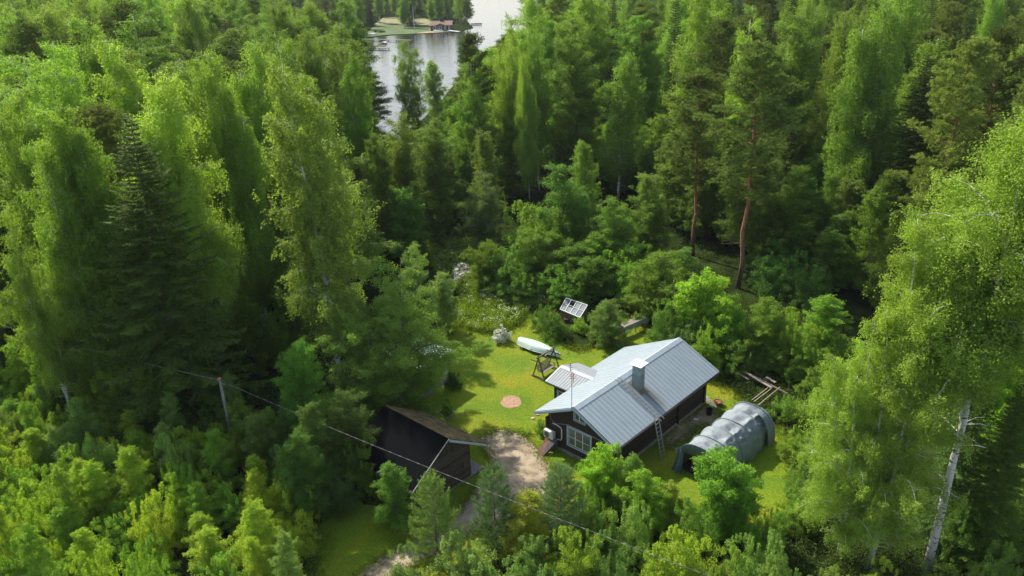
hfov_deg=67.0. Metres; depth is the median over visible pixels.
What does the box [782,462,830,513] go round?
shrub
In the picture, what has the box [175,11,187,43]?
spruce tree
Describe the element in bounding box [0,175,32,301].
weeping birch tree
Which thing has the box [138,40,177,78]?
birch tree
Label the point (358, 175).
birch tree
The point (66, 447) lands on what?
young tree
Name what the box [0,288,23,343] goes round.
shrub
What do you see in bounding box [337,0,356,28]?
birch tree
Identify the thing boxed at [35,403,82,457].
shrub
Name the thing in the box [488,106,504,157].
broadleaf tree
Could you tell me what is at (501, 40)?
pine tree
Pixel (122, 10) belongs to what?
pine tree
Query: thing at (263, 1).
birch tree
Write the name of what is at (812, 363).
shrub
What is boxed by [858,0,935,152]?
weeping birch tree
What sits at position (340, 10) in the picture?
birch tree
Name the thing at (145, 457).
young tree
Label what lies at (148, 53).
aspen tree
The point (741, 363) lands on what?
shrub
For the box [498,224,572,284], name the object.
fruit tree
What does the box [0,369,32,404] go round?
shrub
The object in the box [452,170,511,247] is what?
birch tree
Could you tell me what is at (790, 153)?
spruce tree
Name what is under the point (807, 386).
shrub
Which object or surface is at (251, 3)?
pine tree
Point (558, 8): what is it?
pine tree
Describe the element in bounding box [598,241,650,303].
shrub
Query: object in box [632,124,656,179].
broadleaf tree
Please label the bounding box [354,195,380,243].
young tree
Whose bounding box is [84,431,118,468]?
shrub
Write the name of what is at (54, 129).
birch tree
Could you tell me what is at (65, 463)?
shrub
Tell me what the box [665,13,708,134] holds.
weeping birch tree
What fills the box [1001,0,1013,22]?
spruce tree
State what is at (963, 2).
pine tree
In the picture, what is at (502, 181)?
young tree
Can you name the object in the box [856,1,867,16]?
spruce tree
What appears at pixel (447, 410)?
shrub
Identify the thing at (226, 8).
birch tree
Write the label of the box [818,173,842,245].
broadleaf tree
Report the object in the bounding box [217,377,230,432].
utility pole
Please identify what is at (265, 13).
weeping birch tree
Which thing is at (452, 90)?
pine tree
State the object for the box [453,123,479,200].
broadleaf tree
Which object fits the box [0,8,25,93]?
birch tree
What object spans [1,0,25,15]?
birch tree
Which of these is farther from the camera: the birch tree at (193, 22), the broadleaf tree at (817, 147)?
the birch tree at (193, 22)
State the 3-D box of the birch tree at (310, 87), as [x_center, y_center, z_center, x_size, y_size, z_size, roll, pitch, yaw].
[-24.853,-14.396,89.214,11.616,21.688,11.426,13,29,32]
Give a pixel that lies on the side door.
(617, 455)
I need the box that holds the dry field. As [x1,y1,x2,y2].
[375,17,429,24]
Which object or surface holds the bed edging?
on the lawn at (355, 546)
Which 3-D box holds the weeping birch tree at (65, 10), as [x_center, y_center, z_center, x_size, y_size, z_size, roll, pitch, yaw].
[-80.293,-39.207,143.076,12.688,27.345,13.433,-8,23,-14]
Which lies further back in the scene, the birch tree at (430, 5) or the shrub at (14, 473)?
the birch tree at (430, 5)
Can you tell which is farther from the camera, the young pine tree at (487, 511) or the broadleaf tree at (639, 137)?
the broadleaf tree at (639, 137)
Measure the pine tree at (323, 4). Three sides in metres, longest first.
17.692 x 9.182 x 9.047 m
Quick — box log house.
[534,337,719,471]
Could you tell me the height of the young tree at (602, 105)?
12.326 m
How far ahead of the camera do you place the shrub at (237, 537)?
44.35 m
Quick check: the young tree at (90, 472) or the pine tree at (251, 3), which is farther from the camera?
the pine tree at (251, 3)
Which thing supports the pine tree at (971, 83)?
on the ground at (858, 308)
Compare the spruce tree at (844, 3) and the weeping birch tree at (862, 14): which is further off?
the spruce tree at (844, 3)
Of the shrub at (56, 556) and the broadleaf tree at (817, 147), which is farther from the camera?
the broadleaf tree at (817, 147)
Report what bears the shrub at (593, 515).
on the ground at (858, 308)
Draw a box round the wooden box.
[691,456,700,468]
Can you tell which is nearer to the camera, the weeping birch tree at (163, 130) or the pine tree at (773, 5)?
the weeping birch tree at (163, 130)
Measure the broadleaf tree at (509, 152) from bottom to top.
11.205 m
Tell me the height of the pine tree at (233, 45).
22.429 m
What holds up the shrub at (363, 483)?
on the ground at (858, 308)
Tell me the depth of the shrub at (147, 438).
53.88 m
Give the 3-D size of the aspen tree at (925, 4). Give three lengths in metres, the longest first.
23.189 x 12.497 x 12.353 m
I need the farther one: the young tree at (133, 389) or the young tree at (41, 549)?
the young tree at (133, 389)
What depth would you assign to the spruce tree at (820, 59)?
111.22 m
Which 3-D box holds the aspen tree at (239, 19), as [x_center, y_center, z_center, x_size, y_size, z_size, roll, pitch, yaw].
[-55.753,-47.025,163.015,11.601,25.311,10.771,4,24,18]
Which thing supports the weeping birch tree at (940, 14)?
on the ground at (858, 308)
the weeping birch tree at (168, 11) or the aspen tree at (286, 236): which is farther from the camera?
the weeping birch tree at (168, 11)
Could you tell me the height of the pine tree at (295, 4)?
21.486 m
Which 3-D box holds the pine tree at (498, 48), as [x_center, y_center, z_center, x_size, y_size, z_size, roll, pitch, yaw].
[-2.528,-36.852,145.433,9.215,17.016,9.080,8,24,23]
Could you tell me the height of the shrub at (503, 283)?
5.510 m
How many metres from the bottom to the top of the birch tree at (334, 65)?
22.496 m
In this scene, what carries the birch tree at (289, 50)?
on the ground at (858, 308)
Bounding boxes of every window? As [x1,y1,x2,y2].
[567,425,591,454]
[573,411,585,425]
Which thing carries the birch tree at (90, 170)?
on the ground at (858, 308)
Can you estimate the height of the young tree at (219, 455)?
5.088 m
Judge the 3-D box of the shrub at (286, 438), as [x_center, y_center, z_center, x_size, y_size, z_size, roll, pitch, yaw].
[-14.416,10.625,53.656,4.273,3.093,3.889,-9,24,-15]
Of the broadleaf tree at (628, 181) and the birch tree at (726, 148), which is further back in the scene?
the broadleaf tree at (628, 181)
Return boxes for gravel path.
[358,429,550,575]
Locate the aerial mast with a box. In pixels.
[569,363,573,389]
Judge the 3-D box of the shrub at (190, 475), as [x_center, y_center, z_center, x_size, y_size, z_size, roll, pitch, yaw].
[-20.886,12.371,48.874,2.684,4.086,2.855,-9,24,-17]
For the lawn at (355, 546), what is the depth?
56.67 m
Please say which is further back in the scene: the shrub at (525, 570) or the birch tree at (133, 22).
the birch tree at (133, 22)
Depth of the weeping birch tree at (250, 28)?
135.40 m
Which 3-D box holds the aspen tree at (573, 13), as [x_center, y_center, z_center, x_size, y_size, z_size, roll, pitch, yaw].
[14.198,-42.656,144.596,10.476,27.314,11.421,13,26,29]
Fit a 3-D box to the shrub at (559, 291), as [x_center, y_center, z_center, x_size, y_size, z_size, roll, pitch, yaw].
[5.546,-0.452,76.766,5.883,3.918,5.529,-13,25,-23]
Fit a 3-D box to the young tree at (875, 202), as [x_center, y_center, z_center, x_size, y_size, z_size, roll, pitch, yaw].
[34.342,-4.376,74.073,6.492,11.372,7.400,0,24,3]
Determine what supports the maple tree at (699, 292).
on the ground at (858, 308)
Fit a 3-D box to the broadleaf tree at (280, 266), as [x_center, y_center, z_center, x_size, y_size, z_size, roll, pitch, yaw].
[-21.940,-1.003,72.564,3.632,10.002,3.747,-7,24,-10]
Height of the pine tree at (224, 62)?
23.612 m
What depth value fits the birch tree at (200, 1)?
158.18 m
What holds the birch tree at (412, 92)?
on the ground at (858, 308)
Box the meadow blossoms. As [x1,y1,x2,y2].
[425,237,539,326]
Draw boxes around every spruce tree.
[86,116,277,457]
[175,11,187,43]
[217,20,244,71]
[328,1,341,59]
[364,0,376,25]
[403,0,419,26]
[535,0,544,32]
[603,0,619,122]
[605,81,622,143]
[614,1,640,127]
[656,0,683,149]
[730,0,743,54]
[761,4,776,91]
[762,114,807,247]
[778,0,799,53]
[799,23,832,163]
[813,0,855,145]
[819,0,849,116]
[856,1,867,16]
[866,54,945,267]
[901,373,997,569]
[925,0,938,29]
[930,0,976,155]
[938,378,1023,574]
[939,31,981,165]
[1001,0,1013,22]
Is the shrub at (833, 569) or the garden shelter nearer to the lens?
the shrub at (833, 569)
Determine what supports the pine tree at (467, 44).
on the ground at (858, 308)
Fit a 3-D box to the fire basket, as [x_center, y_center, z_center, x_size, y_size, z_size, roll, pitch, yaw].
[15.732,8.756,59.012,0.720,0.344,0.790,-2,23,0]
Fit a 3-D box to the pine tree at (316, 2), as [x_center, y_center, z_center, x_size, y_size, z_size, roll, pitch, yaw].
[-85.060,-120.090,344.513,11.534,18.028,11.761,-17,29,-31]
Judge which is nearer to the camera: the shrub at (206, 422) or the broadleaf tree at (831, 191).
the shrub at (206, 422)
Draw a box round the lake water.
[362,0,536,138]
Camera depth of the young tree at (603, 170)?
113.68 m
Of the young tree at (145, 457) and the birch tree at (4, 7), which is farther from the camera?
the birch tree at (4, 7)
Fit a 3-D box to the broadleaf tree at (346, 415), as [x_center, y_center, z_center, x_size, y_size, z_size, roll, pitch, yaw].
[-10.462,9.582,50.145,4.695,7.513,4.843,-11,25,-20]
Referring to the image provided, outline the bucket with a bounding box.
[706,407,712,415]
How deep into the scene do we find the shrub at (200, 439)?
52.76 m
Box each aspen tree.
[0,7,62,104]
[14,83,96,144]
[94,47,151,139]
[138,44,184,88]
[139,59,202,104]
[164,43,193,67]
[188,23,268,84]
[194,3,233,51]
[199,0,219,27]
[230,49,287,112]
[232,1,260,38]
[240,13,269,36]
[270,137,400,283]
[316,0,381,108]
[358,0,367,17]
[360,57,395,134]
[421,0,427,12]
[457,0,469,24]
[460,0,474,26]
[516,0,557,31]
[526,14,573,94]
[541,69,582,172]
[549,16,611,178]
[552,10,574,87]
[563,0,614,104]
[566,0,597,22]
[569,0,624,108]
[601,13,666,134]
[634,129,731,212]
[635,0,665,70]
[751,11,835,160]
[775,0,789,42]
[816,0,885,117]
[914,0,934,21]
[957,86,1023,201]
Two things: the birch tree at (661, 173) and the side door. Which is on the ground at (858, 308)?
the birch tree at (661, 173)
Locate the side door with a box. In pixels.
[616,449,621,470]
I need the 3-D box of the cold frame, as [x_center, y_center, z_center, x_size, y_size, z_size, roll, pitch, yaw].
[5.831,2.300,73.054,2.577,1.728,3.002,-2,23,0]
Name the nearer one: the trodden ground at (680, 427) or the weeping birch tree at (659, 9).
the trodden ground at (680, 427)
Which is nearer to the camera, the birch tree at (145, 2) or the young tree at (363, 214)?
the young tree at (363, 214)
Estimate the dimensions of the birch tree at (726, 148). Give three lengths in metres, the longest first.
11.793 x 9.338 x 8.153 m
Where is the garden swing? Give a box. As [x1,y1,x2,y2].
[531,347,560,380]
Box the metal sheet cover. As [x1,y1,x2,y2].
[537,437,557,455]
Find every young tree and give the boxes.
[0,322,15,368]
[0,361,12,395]
[0,397,36,442]
[0,421,25,480]
[0,504,34,574]
[1,323,31,363]
[1,351,38,403]
[2,349,30,396]
[12,427,54,478]
[12,521,68,575]
[15,397,52,458]
[31,381,68,424]
[38,425,86,469]
[43,465,96,533]
[44,441,85,483]
[44,505,83,553]
[57,396,110,460]
[57,457,121,516]
[65,526,119,575]
[70,458,130,533]
[78,373,111,410]
[109,445,165,514]
[115,409,156,450]
[121,365,164,433]
[125,430,159,473]
[127,447,164,498]
[150,420,183,479]
[152,385,187,425]
[153,391,197,446]
[181,511,221,556]
[182,481,222,538]
[182,523,241,575]
[199,428,244,490]
[219,371,253,438]
[230,496,304,574]
[235,467,282,527]
[239,412,278,475]
[239,454,270,498]
[241,536,276,575]
[267,269,319,350]
[267,525,306,575]
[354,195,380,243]
[370,460,422,533]
[409,130,419,145]
[427,186,475,220]
[442,107,460,156]
[474,155,509,202]
[493,161,525,198]
[497,485,555,567]
[501,169,533,198]
[588,87,610,157]
[588,124,603,175]
[593,123,613,181]
[600,451,644,523]
[622,113,640,168]
[630,113,671,188]
[652,479,695,540]
[662,183,693,230]
[768,219,814,274]
[786,293,864,361]
[791,421,833,469]
[792,229,857,290]
[794,173,826,244]
[795,212,837,262]
[801,146,817,171]
[807,213,862,273]
[832,185,899,295]
[990,362,1023,424]
[1017,464,1023,507]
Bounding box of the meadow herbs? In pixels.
[425,236,553,332]
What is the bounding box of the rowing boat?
[517,337,560,356]
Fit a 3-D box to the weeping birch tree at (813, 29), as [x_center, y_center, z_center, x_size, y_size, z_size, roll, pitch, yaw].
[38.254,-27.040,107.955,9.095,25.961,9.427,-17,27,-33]
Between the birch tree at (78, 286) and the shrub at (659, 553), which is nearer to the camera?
the shrub at (659, 553)
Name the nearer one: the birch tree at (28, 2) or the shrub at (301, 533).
the shrub at (301, 533)
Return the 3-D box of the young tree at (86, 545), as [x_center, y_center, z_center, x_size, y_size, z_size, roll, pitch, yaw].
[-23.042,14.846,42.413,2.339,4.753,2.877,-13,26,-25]
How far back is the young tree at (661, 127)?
104.44 m
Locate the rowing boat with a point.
(533, 345)
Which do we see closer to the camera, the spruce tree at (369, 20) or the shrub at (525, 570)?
the shrub at (525, 570)
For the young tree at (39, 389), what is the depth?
57.19 m
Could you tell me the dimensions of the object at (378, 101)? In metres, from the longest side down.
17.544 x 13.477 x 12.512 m
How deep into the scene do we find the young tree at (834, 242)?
75.60 m
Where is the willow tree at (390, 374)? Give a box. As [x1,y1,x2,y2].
[279,253,484,436]
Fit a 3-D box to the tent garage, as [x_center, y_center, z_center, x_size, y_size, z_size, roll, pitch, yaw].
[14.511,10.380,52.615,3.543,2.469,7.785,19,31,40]
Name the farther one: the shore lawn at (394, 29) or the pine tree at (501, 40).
the shore lawn at (394, 29)
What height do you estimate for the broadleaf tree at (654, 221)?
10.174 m
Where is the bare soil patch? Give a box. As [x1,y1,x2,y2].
[500,396,520,407]
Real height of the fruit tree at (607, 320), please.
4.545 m
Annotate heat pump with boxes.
[544,428,554,439]
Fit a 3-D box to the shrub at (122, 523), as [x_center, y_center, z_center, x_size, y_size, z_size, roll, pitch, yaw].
[-22.802,13.958,46.507,3.750,3.152,3.763,4,24,14]
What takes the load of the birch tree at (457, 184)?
on the ground at (858, 308)
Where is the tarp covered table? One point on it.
(632, 323)
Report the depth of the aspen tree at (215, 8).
172.12 m
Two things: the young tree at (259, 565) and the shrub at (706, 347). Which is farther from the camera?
the shrub at (706, 347)
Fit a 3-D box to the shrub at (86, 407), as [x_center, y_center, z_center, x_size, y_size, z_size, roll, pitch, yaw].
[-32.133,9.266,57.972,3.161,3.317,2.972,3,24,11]
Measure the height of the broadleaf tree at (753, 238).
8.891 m
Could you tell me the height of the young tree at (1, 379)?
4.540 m
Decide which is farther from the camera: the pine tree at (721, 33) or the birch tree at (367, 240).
the pine tree at (721, 33)
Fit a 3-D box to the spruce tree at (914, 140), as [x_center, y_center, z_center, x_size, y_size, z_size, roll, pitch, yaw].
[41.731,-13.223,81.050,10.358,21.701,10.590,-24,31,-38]
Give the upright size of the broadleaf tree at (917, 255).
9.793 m
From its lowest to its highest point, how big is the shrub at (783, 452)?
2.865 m
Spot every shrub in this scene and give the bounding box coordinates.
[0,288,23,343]
[0,302,15,344]
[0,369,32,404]
[0,397,4,425]
[0,408,33,453]
[0,445,51,504]
[0,464,50,513]
[0,493,46,536]
[0,504,21,559]
[0,535,38,575]
[0,547,12,575]
[2,385,57,429]
[7,495,71,551]
[10,472,71,524]
[25,531,77,575]
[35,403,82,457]
[41,442,100,514]
[68,543,129,575]
[71,393,109,434]
[82,437,132,498]
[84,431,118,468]
[87,511,137,571]
[92,411,134,446]
[104,491,164,554]
[119,533,180,575]
[121,431,161,464]
[123,488,187,567]
[125,551,176,575]
[138,470,212,547]
[153,432,207,494]
[160,462,202,512]
[163,425,216,474]
[190,546,246,575]
[197,400,233,440]
[197,469,236,517]
[203,422,249,476]
[209,482,273,535]
[226,398,274,463]
[228,514,293,572]
[240,406,286,472]
[253,308,297,372]
[262,443,310,499]
[263,476,325,529]
[264,408,293,464]
[270,508,320,566]
[272,460,317,505]
[280,418,313,455]
[315,462,360,518]
[338,430,382,498]
[384,543,431,575]
[426,528,501,575]
[440,398,454,416]
[444,371,462,389]
[451,262,473,282]
[477,561,514,575]
[478,243,536,303]
[492,324,511,343]
[502,534,560,575]
[505,264,554,307]
[527,304,571,341]
[533,418,544,438]
[538,263,602,307]
[546,524,605,575]
[570,317,592,335]
[571,484,612,559]
[587,529,641,575]
[589,497,652,575]
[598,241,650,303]
[616,159,639,190]
[639,543,692,575]
[641,524,722,575]
[644,298,687,343]
[661,286,688,326]
[662,319,703,345]
[666,497,719,567]
[690,322,722,374]
[705,545,748,575]
[713,208,734,237]
[717,526,792,575]
[723,339,766,379]
[739,507,788,568]
[746,237,804,298]
[746,328,790,378]
[759,539,801,575]
[765,394,817,428]
[770,485,820,538]
[773,249,839,311]
[773,306,833,377]
[776,424,814,469]
[781,340,833,384]
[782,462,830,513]
[793,366,835,406]
[808,564,849,575]
[860,555,898,575]
[921,560,985,575]
[937,486,1009,573]
[976,539,1023,575]
[980,478,1023,561]
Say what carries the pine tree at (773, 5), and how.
on the ground at (858, 308)
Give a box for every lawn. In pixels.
[305,307,800,575]
[364,25,457,36]
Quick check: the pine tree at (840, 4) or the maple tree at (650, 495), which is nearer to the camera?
the maple tree at (650, 495)
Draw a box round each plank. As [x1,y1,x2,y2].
[743,371,772,387]
[750,373,787,393]
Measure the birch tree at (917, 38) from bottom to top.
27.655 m
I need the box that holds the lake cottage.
[428,19,454,30]
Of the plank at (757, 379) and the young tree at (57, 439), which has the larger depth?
the plank at (757, 379)
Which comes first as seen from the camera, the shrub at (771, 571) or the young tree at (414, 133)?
the shrub at (771, 571)
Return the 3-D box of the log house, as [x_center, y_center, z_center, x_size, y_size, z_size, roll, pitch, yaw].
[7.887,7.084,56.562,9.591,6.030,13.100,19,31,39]
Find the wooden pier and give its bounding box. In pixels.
[369,39,411,41]
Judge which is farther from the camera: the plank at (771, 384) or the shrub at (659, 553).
the plank at (771, 384)
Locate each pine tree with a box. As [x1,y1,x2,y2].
[0,20,73,89]
[56,31,97,87]
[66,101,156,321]
[92,1,162,65]
[94,15,120,50]
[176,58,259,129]
[194,0,220,14]
[206,35,259,56]
[209,20,238,47]
[235,0,261,27]
[255,0,290,23]
[286,0,306,18]
[311,0,331,34]
[317,0,333,21]
[392,0,402,7]
[405,467,467,566]
[445,76,480,111]
[451,29,497,125]
[467,460,527,554]
[480,45,503,70]
[495,34,515,55]
[534,459,591,553]
[546,0,569,37]
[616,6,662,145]
[634,1,652,60]
[652,68,736,255]
[692,37,816,288]
[695,16,750,139]
[728,14,778,60]
[740,0,780,34]
[742,0,779,38]
[752,0,782,62]
[812,0,837,25]
[828,0,867,27]
[885,35,1011,244]
[910,27,966,116]
[913,1,938,42]
[929,0,969,78]
[932,0,984,61]
[941,20,1023,183]
[965,6,1011,75]
[984,78,1023,220]
[988,12,1023,115]
[1015,0,1023,39]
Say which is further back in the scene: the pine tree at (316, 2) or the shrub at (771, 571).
the pine tree at (316, 2)
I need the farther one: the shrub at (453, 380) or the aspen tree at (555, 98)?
the aspen tree at (555, 98)
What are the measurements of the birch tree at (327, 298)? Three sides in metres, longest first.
26.425 x 10.213 x 9.964 m
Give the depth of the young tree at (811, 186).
84.22 m
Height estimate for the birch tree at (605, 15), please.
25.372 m
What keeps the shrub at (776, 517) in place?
on the ground at (858, 308)
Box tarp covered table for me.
[618,317,647,332]
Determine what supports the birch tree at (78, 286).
on the ground at (858, 308)
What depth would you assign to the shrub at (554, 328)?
70.33 m
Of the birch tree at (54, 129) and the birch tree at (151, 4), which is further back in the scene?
the birch tree at (151, 4)
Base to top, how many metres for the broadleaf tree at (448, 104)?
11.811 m
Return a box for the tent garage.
[672,402,774,479]
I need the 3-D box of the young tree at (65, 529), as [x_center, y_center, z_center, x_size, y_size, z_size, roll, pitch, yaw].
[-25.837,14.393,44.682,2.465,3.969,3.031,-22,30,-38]
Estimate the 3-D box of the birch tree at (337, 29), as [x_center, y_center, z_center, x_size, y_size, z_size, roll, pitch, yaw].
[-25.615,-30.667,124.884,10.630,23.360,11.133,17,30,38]
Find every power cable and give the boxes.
[5,326,216,379]
[222,381,707,575]
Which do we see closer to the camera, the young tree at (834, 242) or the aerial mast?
the aerial mast
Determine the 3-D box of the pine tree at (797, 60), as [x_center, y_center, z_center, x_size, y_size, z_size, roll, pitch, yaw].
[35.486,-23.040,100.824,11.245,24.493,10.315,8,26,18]
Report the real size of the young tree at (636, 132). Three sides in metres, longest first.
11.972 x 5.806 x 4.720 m
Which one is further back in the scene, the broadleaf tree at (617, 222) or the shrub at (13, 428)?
the broadleaf tree at (617, 222)
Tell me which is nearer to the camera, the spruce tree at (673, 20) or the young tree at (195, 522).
the young tree at (195, 522)
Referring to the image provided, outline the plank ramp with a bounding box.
[470,460,483,477]
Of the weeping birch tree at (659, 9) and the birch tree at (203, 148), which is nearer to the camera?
the birch tree at (203, 148)
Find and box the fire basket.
[714,399,722,405]
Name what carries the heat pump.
attached to the log house
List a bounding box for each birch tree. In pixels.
[0,0,25,19]
[0,0,30,21]
[0,5,15,52]
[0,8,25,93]
[0,52,61,119]
[0,52,61,299]
[0,55,20,100]
[0,82,53,293]
[0,83,26,237]
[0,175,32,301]
[0,206,88,412]
[0,210,18,325]
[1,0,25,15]
[12,140,118,395]
[16,0,37,12]
[22,3,93,84]
[23,41,96,126]
[24,0,50,38]
[28,98,130,393]
[28,104,137,373]
[39,0,74,38]
[40,105,154,373]
[52,13,151,108]
[54,0,96,25]
[60,0,102,42]
[68,106,143,291]
[90,0,120,31]
[90,32,149,151]
[93,0,117,40]
[112,10,172,101]
[116,0,170,61]
[118,67,251,375]
[123,91,223,246]
[136,1,147,15]
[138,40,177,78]
[141,0,177,42]
[147,58,200,89]
[156,0,176,43]
[159,0,175,21]
[162,64,233,216]
[165,0,186,43]
[171,0,211,67]
[176,58,249,317]
[185,0,215,46]
[196,48,294,335]
[208,34,256,70]
[213,0,243,26]
[227,39,298,254]
[232,25,257,50]
[237,24,276,57]
[243,0,270,22]
[252,2,297,49]
[252,13,267,28]
[252,55,383,391]
[254,66,352,162]
[255,39,302,75]
[260,28,324,82]
[265,0,313,73]
[265,34,315,151]
[267,5,294,26]
[279,28,348,162]
[288,0,334,79]
[288,15,332,57]
[300,35,372,157]
[322,21,379,133]
[330,159,404,289]
[334,6,345,28]
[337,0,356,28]
[337,46,379,197]
[344,163,376,221]
[352,0,366,20]
[371,0,385,20]
[372,130,410,188]
[388,0,396,14]
[391,40,427,131]
[396,0,411,26]
[408,124,468,197]
[411,0,417,10]
[421,57,447,118]
[425,0,437,20]
[427,116,456,168]
[432,0,445,19]
[433,111,448,134]
[442,0,452,18]
[444,60,493,177]
[452,0,464,21]
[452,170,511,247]
[461,46,516,130]
[465,127,507,211]
[483,12,530,163]
[498,38,533,88]
[502,0,554,83]
[512,53,545,200]
[514,14,560,192]
[525,7,558,59]
[539,109,585,172]
[545,0,566,39]
[569,139,603,236]
[591,52,653,202]
[602,0,625,81]
[604,0,629,83]
[622,0,638,17]
[644,0,679,92]
[649,128,683,224]
[650,0,698,117]
[653,0,676,27]
[654,12,690,110]
[660,0,730,131]
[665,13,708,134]
[700,0,741,141]
[704,0,745,19]
[708,173,740,246]
[712,142,752,212]
[713,167,770,245]
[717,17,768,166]
[730,4,763,45]
[758,0,823,160]
[772,0,824,98]
[784,318,919,565]
[792,215,980,571]
[799,10,866,160]
[813,0,842,72]
[813,176,869,250]
[818,0,915,217]
[853,8,873,34]
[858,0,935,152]
[873,106,1023,574]
[881,0,931,82]
[884,34,972,186]
[914,0,929,19]
[927,0,975,39]
[962,0,1007,75]
[968,0,1016,122]
[974,43,1023,171]
[1004,0,1022,26]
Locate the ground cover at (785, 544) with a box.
[379,184,1023,575]
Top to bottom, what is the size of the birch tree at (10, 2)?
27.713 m
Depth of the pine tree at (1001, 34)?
78.57 m
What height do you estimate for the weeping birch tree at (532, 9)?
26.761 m
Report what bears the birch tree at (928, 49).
on the ground at (858, 308)
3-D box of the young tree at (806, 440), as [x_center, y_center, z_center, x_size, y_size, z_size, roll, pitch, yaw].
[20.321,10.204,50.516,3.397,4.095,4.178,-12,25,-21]
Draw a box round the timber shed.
[352,405,487,509]
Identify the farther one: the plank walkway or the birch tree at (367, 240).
the birch tree at (367, 240)
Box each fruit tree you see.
[457,239,509,297]
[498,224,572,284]
[546,241,615,297]
[585,298,633,348]
[620,250,695,319]
[621,281,677,323]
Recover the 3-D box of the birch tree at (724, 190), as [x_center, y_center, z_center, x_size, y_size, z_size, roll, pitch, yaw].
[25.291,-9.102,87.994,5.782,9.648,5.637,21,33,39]
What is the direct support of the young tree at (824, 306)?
on the ground at (858, 308)
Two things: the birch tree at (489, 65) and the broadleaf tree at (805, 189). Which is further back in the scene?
the birch tree at (489, 65)
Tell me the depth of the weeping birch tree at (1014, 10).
149.36 m
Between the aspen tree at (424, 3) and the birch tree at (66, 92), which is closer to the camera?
the birch tree at (66, 92)
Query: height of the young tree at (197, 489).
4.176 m
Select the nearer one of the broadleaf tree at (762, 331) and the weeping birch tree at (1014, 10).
the broadleaf tree at (762, 331)
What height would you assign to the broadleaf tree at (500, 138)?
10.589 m
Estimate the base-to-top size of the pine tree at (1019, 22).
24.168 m
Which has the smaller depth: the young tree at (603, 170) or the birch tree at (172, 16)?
the young tree at (603, 170)
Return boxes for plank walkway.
[706,395,718,407]
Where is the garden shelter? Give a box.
[412,339,451,398]
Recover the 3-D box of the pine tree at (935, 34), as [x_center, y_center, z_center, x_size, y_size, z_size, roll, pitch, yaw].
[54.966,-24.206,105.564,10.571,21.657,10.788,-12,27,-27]
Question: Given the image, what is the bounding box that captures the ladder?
[654,416,665,460]
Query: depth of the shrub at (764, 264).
76.43 m
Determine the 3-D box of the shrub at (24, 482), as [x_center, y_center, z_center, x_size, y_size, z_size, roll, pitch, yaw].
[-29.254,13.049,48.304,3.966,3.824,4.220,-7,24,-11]
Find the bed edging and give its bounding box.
[436,410,454,418]
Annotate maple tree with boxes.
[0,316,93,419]
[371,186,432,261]
[570,442,630,512]
[610,465,679,544]
[667,266,746,343]
[688,444,765,540]
[702,293,748,364]
[965,403,1023,487]
[967,364,1023,450]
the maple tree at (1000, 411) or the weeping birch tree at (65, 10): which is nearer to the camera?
the maple tree at (1000, 411)
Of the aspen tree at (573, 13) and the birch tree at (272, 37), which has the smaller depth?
the birch tree at (272, 37)
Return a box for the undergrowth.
[4,292,917,575]
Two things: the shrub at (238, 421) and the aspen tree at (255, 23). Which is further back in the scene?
the aspen tree at (255, 23)
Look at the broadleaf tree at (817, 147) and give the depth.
95.84 m
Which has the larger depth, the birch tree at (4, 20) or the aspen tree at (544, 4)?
the aspen tree at (544, 4)
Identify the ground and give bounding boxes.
[0,0,1023,575]
[656,404,721,447]
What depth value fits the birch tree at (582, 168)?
91.65 m
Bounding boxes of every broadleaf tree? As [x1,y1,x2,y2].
[10,238,42,299]
[140,9,181,52]
[221,279,251,358]
[265,228,285,310]
[270,336,341,437]
[271,246,316,334]
[274,426,336,523]
[290,399,346,495]
[318,388,381,486]
[359,133,399,263]
[379,110,423,212]
[395,241,440,338]
[406,127,466,243]
[428,270,460,331]
[436,142,461,207]
[439,96,462,147]
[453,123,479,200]
[462,145,478,186]
[477,123,511,187]
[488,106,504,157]
[494,114,519,180]
[501,200,568,268]
[534,161,603,261]
[583,228,641,280]
[585,195,653,270]
[597,145,636,193]
[624,171,676,260]
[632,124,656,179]
[634,142,662,203]
[662,246,705,294]
[674,159,720,240]
[737,191,783,269]
[741,296,795,361]
[749,162,768,178]
[758,165,816,261]
[793,165,820,216]
[794,142,810,166]
[802,140,826,196]
[804,152,828,219]
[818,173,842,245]
[849,168,906,269]
[861,205,922,310]
[877,264,929,349]
[894,191,925,245]
[896,235,935,302]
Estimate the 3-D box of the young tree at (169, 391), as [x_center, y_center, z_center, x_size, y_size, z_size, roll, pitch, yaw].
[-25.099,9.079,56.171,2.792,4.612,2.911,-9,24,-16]
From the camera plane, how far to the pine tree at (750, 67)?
71.25 m
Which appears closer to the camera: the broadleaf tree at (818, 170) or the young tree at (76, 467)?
the young tree at (76, 467)
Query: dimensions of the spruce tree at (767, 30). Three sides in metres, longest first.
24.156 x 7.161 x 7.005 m
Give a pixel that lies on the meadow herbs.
(489, 312)
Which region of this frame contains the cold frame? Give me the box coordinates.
[560,298,587,324]

